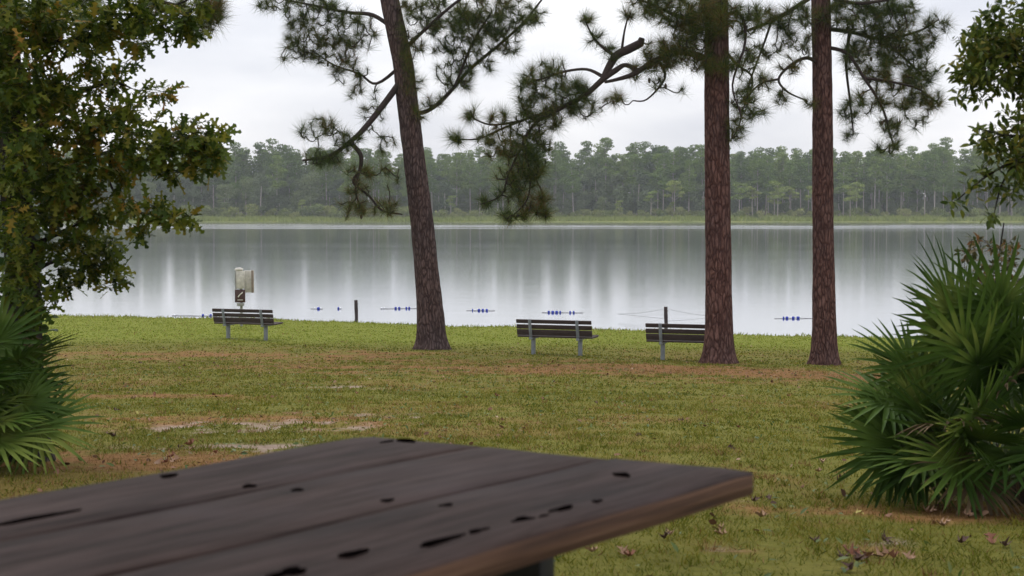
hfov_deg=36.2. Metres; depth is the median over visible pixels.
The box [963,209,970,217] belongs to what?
shore shrub
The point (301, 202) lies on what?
cypress tree
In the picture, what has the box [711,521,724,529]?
fallen leaf
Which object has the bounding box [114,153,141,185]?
pine tree
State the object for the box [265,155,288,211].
pine tree
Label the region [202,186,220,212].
broadleaf tree
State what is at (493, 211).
shore shrub
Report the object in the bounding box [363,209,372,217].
shore shrub
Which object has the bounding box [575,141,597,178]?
pine tree
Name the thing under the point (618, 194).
broadleaf tree
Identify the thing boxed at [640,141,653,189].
pine tree
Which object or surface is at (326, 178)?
pine tree
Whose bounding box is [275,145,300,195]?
pine tree
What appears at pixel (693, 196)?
broadleaf tree
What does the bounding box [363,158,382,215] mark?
pine tree
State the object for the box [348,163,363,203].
pine tree
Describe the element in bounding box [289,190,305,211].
broadleaf tree
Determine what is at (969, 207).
broadleaf tree
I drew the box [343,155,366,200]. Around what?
pine tree
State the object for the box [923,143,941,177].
pine tree
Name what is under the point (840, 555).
fallen leaf
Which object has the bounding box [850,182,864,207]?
cypress tree
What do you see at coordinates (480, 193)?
broadleaf tree
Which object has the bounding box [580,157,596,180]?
pine tree
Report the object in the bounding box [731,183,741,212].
broadleaf tree
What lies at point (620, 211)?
shore shrub
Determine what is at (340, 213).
shore shrub
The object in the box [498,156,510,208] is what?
pine tree
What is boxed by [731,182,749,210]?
cypress tree
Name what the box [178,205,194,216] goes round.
shore shrub
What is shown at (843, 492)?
leaf litter
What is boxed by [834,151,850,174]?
pine tree
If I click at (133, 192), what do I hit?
broadleaf tree
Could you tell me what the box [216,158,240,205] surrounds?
pine tree
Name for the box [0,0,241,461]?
oak tree
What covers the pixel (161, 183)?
broadleaf tree
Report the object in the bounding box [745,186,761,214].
cypress tree
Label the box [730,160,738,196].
pine tree
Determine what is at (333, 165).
pine tree
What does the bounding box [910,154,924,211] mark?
pine tree
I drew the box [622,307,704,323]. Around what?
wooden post
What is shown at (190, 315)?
float line
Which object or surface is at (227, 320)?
park bench
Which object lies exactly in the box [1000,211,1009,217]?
shore shrub
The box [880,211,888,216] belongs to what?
shore shrub
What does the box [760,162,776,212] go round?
pine tree
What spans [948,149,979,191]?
pine tree
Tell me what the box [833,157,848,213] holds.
pine tree
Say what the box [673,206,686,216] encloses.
shore shrub
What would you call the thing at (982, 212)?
shore shrub
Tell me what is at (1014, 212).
shore shrub
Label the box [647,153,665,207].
pine tree
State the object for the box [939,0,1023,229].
leaf tree
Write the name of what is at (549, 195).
broadleaf tree
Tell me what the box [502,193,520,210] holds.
broadleaf tree
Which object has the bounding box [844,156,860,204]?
pine tree
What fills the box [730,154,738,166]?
pine tree
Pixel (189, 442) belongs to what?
fallen leaf
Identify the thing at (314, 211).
shore shrub
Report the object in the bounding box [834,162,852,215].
pine tree
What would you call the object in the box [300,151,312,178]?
pine tree
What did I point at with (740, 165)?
pine tree
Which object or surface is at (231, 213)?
shore shrub
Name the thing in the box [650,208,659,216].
shore shrub
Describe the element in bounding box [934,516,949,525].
fallen leaf
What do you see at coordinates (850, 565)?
fallen leaf
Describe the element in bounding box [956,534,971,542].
fallen leaf
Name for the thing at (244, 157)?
pine tree
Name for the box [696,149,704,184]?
pine tree
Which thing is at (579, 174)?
broadleaf tree
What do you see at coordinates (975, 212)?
shore shrub
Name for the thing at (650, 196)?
cypress tree
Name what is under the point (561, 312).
float line
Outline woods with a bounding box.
[101,146,1023,214]
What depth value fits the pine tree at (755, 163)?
463.92 m
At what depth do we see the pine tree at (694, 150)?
496.09 m
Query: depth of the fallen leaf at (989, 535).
7.33 m
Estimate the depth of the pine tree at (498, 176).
463.72 m
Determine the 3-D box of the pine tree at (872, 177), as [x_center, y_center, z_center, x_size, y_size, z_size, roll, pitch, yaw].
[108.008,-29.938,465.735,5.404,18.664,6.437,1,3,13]
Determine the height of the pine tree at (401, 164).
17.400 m
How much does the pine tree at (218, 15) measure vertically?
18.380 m
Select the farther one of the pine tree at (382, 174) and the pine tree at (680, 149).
the pine tree at (680, 149)
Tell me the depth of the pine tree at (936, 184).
462.34 m
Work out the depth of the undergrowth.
472.92 m
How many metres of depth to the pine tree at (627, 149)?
496.84 m
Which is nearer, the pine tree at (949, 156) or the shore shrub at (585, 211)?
the shore shrub at (585, 211)
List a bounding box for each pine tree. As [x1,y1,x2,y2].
[61,151,72,158]
[68,0,239,44]
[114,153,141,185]
[136,145,152,182]
[171,151,184,186]
[193,168,221,195]
[203,165,221,207]
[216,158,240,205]
[220,155,235,199]
[227,142,251,213]
[236,147,256,180]
[249,142,270,175]
[250,0,554,349]
[257,138,284,178]
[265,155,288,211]
[265,157,284,189]
[270,144,286,179]
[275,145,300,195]
[283,149,308,180]
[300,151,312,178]
[305,147,321,180]
[310,148,332,198]
[315,153,335,203]
[328,147,338,177]
[333,153,347,186]
[336,158,360,200]
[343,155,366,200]
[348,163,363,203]
[349,151,363,184]
[362,148,373,179]
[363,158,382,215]
[367,152,387,201]
[377,167,398,201]
[383,158,394,198]
[391,157,403,197]
[397,161,404,187]
[399,182,407,196]
[424,150,439,184]
[424,153,436,184]
[426,162,439,212]
[436,159,447,184]
[437,157,453,194]
[439,0,772,363]
[449,156,468,205]
[450,152,471,189]
[461,150,482,212]
[475,159,489,213]
[483,158,495,190]
[487,163,504,209]
[490,150,509,208]
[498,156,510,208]
[543,146,565,197]
[545,150,565,197]
[551,141,571,213]
[559,163,581,212]
[561,150,576,173]
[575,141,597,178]
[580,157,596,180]
[591,143,609,179]
[596,137,622,201]
[610,155,623,173]
[613,154,630,203]
[623,146,634,192]
[625,154,643,202]
[626,142,649,180]
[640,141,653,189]
[643,145,659,179]
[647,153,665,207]
[652,153,674,209]
[655,145,674,204]
[664,149,684,201]
[666,146,687,189]
[677,147,700,211]
[677,159,696,211]
[683,144,698,212]
[690,144,704,199]
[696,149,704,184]
[729,0,955,365]
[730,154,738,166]
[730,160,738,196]
[733,151,748,208]
[739,151,763,206]
[746,151,766,210]
[753,147,765,158]
[758,155,777,213]
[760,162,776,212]
[764,147,776,166]
[772,145,791,212]
[773,152,788,202]
[779,159,798,207]
[782,150,811,199]
[789,148,804,176]
[792,153,811,208]
[801,152,811,210]
[833,157,837,185]
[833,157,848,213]
[833,159,836,179]
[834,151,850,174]
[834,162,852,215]
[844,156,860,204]
[849,150,868,182]
[855,159,873,211]
[861,150,875,214]
[861,151,881,215]
[866,156,883,208]
[871,150,889,214]
[875,160,898,210]
[882,152,896,198]
[893,150,917,200]
[893,155,918,208]
[894,167,912,211]
[897,146,920,170]
[908,155,924,211]
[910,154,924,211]
[913,155,934,214]
[922,148,947,193]
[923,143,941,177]
[925,154,947,208]
[938,149,954,207]
[939,137,960,175]
[939,150,959,196]
[943,164,962,210]
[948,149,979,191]
[958,148,975,184]
[963,144,992,204]
[977,147,996,208]
[979,165,996,200]
[993,160,1011,213]
[1006,155,1016,215]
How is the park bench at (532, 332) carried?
on the ground at (808, 566)
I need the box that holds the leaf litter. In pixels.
[22,340,988,575]
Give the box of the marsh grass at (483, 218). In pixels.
[35,213,1023,221]
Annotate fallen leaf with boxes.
[170,453,179,461]
[184,438,193,444]
[585,545,599,551]
[617,545,627,553]
[623,548,638,555]
[659,528,670,538]
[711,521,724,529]
[714,527,726,534]
[749,496,761,500]
[754,510,767,516]
[808,534,819,541]
[835,548,849,559]
[840,556,853,569]
[843,543,860,554]
[853,551,867,560]
[861,548,874,557]
[871,543,890,556]
[882,529,893,543]
[884,548,898,557]
[902,550,915,558]
[923,505,936,512]
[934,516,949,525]
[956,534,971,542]
[962,509,973,515]
[984,532,997,543]
[998,536,1012,545]
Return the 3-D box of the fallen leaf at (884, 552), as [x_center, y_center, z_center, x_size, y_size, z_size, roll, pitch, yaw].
[1.555,1.115,6.600,0.107,0.050,0.068,-17,18,26]
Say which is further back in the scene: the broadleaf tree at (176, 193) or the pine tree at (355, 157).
the pine tree at (355, 157)
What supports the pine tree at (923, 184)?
on the ground at (808, 566)
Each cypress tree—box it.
[298,200,306,208]
[446,195,456,212]
[615,200,622,208]
[643,191,657,213]
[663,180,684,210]
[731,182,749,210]
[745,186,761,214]
[767,191,781,214]
[769,181,787,215]
[783,186,799,215]
[804,186,811,202]
[842,185,858,215]
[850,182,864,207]
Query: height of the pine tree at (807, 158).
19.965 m
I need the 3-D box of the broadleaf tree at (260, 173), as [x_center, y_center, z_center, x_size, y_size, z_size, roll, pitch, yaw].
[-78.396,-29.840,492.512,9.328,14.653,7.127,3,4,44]
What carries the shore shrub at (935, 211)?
on the ground at (808, 566)
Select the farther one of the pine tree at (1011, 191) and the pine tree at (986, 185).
the pine tree at (986, 185)
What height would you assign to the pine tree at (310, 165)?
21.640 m
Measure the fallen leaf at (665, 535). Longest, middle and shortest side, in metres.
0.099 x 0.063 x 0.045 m
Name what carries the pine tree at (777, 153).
on the ground at (808, 566)
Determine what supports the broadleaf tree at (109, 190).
on the ground at (808, 566)
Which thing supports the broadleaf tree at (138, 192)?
on the ground at (808, 566)
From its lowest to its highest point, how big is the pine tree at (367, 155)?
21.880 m
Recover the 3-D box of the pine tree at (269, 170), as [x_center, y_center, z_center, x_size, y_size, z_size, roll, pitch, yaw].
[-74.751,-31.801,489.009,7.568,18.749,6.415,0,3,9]
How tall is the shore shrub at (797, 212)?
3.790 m
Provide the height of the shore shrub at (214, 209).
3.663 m
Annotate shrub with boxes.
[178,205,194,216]
[200,205,216,216]
[210,207,220,216]
[220,206,238,216]
[244,203,259,216]
[265,208,277,216]
[279,207,292,217]
[295,207,309,216]
[306,203,324,218]
[320,205,333,216]
[328,206,342,219]
[336,208,352,217]
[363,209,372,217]
[372,206,385,217]
[395,206,409,217]
[435,209,448,217]
[449,207,462,217]
[469,210,483,217]
[484,207,499,216]
[552,207,561,216]
[570,211,578,218]
[580,209,591,216]
[592,209,605,216]
[614,209,625,217]
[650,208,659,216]
[656,209,667,216]
[666,206,676,215]
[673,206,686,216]
[738,206,753,216]
[756,211,763,217]
[791,208,803,216]
[805,211,811,216]
[847,207,861,216]
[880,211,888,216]
[896,208,911,216]
[930,207,945,215]
[939,210,949,217]
[953,223,1023,444]
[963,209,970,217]
[970,208,980,216]
[978,208,986,215]
[984,207,996,215]
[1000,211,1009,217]
[1012,207,1023,215]
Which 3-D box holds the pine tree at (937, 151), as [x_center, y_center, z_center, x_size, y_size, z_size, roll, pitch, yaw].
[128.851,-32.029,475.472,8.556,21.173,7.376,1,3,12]
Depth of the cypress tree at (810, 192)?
455.48 m
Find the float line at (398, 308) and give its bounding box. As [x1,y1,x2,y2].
[381,307,416,308]
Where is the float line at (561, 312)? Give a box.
[542,311,582,312]
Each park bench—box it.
[212,308,282,340]
[516,319,598,355]
[645,323,704,359]
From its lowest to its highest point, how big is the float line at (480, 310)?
0.095 m
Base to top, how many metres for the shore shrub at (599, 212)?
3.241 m
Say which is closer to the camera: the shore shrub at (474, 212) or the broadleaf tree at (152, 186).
the shore shrub at (474, 212)
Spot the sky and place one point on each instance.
(235, 80)
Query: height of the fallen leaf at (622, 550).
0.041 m
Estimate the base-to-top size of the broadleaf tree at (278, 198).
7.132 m
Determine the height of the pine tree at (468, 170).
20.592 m
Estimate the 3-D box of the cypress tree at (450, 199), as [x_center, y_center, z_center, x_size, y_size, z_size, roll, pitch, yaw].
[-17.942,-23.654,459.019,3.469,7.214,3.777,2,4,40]
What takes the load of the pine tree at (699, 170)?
on the ground at (808, 566)
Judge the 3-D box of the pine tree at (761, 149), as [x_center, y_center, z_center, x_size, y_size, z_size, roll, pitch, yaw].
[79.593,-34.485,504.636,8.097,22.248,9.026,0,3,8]
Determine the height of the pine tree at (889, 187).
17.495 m
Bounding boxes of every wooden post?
[354,300,357,316]
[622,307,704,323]
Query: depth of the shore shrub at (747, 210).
461.71 m
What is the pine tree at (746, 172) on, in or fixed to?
on the ground at (808, 566)
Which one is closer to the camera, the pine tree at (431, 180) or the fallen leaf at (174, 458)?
the fallen leaf at (174, 458)
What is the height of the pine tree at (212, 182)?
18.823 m
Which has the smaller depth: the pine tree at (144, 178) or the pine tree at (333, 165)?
the pine tree at (144, 178)
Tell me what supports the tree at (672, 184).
on the ground at (808, 566)
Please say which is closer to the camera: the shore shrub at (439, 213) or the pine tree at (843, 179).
the shore shrub at (439, 213)
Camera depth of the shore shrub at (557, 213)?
456.59 m
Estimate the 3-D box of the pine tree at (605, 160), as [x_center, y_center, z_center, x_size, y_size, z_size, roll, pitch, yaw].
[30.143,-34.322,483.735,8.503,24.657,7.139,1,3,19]
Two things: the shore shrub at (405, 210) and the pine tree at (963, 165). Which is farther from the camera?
the pine tree at (963, 165)
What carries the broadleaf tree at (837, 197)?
on the ground at (808, 566)
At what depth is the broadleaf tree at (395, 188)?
476.48 m
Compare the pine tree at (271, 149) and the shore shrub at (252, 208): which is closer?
the shore shrub at (252, 208)
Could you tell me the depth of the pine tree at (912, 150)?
498.19 m
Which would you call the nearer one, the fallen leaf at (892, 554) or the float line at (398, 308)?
the fallen leaf at (892, 554)
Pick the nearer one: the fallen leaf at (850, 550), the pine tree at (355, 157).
the fallen leaf at (850, 550)
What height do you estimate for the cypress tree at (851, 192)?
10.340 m
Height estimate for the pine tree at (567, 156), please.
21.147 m
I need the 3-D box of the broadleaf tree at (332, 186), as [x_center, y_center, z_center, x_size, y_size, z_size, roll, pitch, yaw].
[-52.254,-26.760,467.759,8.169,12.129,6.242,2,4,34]
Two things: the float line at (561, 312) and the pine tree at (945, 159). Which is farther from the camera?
the pine tree at (945, 159)
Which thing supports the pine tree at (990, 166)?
on the ground at (808, 566)
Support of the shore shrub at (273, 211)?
on the ground at (808, 566)
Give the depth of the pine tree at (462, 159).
487.87 m
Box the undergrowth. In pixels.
[35,193,1023,215]
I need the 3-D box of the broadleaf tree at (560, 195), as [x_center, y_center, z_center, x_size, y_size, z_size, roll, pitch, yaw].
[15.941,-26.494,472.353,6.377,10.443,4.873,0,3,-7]
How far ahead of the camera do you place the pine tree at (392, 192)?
464.85 m
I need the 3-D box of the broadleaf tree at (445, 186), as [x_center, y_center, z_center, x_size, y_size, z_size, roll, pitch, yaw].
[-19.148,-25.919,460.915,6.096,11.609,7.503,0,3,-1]
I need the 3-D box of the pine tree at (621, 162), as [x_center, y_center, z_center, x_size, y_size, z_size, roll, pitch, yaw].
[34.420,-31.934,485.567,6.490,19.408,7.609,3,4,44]
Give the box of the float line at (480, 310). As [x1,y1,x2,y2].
[466,309,494,310]
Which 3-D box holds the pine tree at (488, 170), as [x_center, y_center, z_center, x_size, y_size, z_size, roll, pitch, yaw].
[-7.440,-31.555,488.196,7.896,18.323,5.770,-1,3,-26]
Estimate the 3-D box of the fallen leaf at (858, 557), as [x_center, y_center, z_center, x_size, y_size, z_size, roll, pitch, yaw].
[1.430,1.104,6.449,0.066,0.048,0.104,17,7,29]
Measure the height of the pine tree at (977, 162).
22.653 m
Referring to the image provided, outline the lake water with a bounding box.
[0,222,1023,337]
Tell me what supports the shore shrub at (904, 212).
on the ground at (808, 566)
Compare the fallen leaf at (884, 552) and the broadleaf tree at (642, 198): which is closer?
the fallen leaf at (884, 552)
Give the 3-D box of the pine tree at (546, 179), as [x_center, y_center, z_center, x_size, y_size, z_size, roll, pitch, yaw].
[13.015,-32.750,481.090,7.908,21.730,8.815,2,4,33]
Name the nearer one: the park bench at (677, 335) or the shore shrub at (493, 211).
the park bench at (677, 335)
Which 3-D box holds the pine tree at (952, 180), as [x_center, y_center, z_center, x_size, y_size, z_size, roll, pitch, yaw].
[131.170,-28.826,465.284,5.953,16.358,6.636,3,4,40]
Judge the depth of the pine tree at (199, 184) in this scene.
471.86 m
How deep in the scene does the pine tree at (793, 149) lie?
500.82 m
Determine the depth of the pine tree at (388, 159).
489.06 m
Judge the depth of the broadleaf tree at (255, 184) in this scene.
473.93 m
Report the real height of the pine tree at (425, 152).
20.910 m
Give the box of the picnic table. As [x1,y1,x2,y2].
[0,437,752,575]
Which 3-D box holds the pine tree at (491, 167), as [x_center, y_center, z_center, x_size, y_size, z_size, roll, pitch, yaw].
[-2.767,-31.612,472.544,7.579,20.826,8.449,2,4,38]
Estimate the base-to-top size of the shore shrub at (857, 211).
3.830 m
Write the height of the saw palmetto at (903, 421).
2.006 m
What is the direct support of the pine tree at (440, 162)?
on the ground at (808, 566)
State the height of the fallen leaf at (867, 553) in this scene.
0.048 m
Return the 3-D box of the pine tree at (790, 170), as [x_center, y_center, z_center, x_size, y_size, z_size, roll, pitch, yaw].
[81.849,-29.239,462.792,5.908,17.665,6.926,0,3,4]
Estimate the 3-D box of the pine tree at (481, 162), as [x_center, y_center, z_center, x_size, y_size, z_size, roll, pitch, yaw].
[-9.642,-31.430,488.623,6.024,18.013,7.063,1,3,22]
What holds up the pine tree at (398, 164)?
on the ground at (808, 566)
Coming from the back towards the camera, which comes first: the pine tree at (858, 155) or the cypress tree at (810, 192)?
the pine tree at (858, 155)
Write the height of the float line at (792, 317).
0.095 m
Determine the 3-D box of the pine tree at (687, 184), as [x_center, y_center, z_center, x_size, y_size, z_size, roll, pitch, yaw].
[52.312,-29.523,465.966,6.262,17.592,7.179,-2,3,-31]
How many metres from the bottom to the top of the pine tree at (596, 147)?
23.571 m
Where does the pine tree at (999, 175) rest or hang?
on the ground at (808, 566)
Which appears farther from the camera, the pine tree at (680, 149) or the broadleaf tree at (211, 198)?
the pine tree at (680, 149)
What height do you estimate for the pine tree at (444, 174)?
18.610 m
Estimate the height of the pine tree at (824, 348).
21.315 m
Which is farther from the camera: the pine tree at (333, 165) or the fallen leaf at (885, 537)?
the pine tree at (333, 165)
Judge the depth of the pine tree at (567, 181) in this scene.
464.10 m
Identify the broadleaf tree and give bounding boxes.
[102,187,121,206]
[120,180,140,202]
[134,187,152,211]
[139,181,160,211]
[146,176,171,198]
[163,188,182,209]
[174,177,197,207]
[185,189,202,209]
[193,173,210,206]
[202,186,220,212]
[242,178,263,202]
[248,174,276,215]
[252,170,274,211]
[258,178,282,209]
[272,195,286,214]
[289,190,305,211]
[326,178,349,212]
[337,188,353,202]
[388,181,406,211]
[428,169,444,211]
[438,181,456,216]
[476,185,499,208]
[478,182,492,212]
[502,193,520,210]
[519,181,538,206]
[544,189,558,212]
[555,184,574,212]
[562,171,586,214]
[570,174,591,206]
[571,190,590,210]
[580,166,608,210]
[611,189,633,210]
[627,171,654,212]
[636,189,655,212]
[688,184,704,211]
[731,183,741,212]
[791,188,805,210]
[833,185,847,215]
[961,192,973,210]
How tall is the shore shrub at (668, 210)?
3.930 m
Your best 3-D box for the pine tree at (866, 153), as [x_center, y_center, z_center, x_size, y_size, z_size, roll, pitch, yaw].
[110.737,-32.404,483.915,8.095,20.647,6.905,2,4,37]
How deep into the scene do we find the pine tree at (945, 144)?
498.07 m
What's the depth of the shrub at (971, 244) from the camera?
9.88 m
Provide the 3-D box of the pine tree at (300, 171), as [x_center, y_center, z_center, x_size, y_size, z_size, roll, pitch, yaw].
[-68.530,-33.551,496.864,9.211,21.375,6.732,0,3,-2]
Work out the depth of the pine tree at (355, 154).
500.22 m
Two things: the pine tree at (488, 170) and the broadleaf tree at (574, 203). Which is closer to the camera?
the broadleaf tree at (574, 203)
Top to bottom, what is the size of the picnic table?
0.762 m
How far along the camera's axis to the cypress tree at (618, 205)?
456.29 m
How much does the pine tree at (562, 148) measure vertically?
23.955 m
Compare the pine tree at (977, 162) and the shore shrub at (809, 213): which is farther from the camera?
the pine tree at (977, 162)
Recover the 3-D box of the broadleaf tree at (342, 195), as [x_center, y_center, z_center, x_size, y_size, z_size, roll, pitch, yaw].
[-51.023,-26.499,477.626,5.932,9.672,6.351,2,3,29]
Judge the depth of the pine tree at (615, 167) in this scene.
495.20 m
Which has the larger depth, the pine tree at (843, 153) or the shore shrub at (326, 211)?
the pine tree at (843, 153)
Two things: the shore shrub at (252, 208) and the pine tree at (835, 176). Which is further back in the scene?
the pine tree at (835, 176)
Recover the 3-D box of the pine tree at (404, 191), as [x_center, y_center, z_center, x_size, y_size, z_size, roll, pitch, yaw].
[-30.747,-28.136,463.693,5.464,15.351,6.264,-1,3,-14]
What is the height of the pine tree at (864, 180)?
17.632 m
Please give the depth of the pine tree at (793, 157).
472.79 m
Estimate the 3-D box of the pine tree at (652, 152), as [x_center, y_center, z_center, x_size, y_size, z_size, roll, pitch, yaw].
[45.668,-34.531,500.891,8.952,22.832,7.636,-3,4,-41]
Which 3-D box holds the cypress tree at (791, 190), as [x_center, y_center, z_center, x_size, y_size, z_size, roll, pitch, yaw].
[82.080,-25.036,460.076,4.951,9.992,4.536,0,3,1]
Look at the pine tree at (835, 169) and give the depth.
474.70 m
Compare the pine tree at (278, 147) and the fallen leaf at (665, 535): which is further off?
the pine tree at (278, 147)
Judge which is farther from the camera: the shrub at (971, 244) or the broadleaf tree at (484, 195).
the broadleaf tree at (484, 195)
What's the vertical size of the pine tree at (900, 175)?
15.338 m
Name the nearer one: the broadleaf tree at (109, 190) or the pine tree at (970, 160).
the broadleaf tree at (109, 190)
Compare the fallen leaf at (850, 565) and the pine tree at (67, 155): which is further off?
the pine tree at (67, 155)
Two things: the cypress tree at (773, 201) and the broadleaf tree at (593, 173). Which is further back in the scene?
the broadleaf tree at (593, 173)
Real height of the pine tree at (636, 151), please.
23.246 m
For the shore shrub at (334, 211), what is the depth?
451.48 m
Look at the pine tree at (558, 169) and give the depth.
472.55 m
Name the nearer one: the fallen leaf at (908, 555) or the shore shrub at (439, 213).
the fallen leaf at (908, 555)
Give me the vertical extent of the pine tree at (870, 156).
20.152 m
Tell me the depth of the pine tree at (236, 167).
498.04 m
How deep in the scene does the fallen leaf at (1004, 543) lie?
7.16 m
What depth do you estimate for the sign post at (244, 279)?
48.95 m
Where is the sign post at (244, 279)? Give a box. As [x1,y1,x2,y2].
[235,267,253,325]
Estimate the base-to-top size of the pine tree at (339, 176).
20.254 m
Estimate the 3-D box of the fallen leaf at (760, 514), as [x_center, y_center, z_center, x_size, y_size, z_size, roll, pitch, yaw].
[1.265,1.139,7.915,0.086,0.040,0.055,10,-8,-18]
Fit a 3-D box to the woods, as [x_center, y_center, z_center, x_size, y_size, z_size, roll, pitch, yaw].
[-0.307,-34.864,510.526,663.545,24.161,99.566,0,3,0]
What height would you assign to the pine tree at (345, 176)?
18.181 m
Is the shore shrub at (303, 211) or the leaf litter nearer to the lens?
the leaf litter
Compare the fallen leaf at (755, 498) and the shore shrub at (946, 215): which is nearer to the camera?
the fallen leaf at (755, 498)
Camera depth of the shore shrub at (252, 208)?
458.00 m
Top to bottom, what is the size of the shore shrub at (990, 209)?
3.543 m
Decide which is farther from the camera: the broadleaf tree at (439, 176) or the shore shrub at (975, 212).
the broadleaf tree at (439, 176)
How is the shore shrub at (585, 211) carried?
on the ground at (808, 566)
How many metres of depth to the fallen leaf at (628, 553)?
6.42 m
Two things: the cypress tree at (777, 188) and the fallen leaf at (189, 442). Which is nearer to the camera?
the fallen leaf at (189, 442)
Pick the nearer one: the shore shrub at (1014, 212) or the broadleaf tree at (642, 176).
the shore shrub at (1014, 212)
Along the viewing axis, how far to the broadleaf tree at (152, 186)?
462.29 m
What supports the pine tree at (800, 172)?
on the ground at (808, 566)
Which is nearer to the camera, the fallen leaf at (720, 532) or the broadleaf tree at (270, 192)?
the fallen leaf at (720, 532)
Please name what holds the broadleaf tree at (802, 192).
on the ground at (808, 566)
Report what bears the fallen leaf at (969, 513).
on the ground at (808, 566)
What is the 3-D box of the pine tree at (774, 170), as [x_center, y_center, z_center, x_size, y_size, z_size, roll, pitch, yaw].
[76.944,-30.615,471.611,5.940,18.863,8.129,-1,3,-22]
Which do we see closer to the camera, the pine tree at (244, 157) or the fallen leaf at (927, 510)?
the fallen leaf at (927, 510)
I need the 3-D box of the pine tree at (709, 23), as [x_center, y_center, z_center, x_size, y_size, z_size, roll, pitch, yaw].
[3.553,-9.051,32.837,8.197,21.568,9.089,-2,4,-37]
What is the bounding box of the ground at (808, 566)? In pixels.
[0,208,1023,575]
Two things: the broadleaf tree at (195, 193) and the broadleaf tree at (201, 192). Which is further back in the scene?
the broadleaf tree at (201, 192)
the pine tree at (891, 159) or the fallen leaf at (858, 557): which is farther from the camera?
the pine tree at (891, 159)
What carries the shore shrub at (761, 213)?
on the ground at (808, 566)
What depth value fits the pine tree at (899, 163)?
482.18 m
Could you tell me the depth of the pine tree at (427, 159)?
471.84 m
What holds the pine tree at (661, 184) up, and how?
on the ground at (808, 566)
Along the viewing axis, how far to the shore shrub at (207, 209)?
459.68 m
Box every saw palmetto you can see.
[0,281,104,474]
[812,229,1023,518]
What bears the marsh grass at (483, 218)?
on the ground at (808, 566)
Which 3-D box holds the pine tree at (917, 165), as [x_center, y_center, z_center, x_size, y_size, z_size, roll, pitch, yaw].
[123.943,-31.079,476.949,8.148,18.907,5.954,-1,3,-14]
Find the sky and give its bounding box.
[21,0,1023,207]
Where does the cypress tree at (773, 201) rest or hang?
on the ground at (808, 566)
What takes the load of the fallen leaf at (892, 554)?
on the ground at (808, 566)
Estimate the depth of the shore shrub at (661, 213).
454.53 m
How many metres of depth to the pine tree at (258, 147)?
499.91 m
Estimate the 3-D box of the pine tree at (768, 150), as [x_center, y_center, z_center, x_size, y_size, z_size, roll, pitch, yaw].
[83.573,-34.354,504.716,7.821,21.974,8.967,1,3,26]
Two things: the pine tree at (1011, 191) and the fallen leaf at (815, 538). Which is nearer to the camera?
the fallen leaf at (815, 538)
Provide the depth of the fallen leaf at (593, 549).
6.52 m
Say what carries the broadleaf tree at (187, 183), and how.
on the ground at (808, 566)
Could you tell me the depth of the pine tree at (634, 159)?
473.85 m
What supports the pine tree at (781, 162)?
on the ground at (808, 566)
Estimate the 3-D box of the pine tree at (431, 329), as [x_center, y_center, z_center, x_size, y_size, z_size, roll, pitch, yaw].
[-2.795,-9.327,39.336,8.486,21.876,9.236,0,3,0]
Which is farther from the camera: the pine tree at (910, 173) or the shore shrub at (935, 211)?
the pine tree at (910, 173)
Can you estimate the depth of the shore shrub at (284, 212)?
457.48 m
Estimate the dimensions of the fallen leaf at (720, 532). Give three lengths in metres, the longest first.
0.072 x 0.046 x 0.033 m
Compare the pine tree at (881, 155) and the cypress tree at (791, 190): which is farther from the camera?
the pine tree at (881, 155)
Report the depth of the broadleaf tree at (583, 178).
472.10 m
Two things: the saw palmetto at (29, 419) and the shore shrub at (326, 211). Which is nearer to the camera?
the saw palmetto at (29, 419)
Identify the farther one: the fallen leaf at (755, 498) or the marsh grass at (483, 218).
the marsh grass at (483, 218)
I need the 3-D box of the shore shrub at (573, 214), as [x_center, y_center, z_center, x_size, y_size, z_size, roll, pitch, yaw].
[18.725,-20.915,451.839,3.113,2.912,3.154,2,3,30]
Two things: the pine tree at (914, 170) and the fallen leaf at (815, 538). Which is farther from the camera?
the pine tree at (914, 170)
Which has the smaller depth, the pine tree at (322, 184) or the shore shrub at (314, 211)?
the shore shrub at (314, 211)
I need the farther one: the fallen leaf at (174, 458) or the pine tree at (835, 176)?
the pine tree at (835, 176)
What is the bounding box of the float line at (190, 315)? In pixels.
[172,314,212,315]
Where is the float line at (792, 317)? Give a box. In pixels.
[774,316,811,318]
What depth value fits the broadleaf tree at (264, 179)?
461.62 m
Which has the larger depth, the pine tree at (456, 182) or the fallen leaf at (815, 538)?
the pine tree at (456, 182)
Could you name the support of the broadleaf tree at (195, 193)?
on the ground at (808, 566)
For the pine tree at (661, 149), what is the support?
on the ground at (808, 566)
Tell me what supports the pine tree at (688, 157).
on the ground at (808, 566)
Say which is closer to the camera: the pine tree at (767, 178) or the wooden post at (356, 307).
the wooden post at (356, 307)
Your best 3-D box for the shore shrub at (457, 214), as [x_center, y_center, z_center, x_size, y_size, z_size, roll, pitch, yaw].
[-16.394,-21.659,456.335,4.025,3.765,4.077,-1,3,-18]
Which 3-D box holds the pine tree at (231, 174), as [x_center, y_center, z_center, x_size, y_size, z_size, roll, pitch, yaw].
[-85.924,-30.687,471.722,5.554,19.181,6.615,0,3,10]
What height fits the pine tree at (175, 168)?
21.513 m
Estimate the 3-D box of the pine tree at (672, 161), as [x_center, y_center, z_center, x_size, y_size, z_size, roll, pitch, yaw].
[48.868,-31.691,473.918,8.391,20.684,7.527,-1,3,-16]

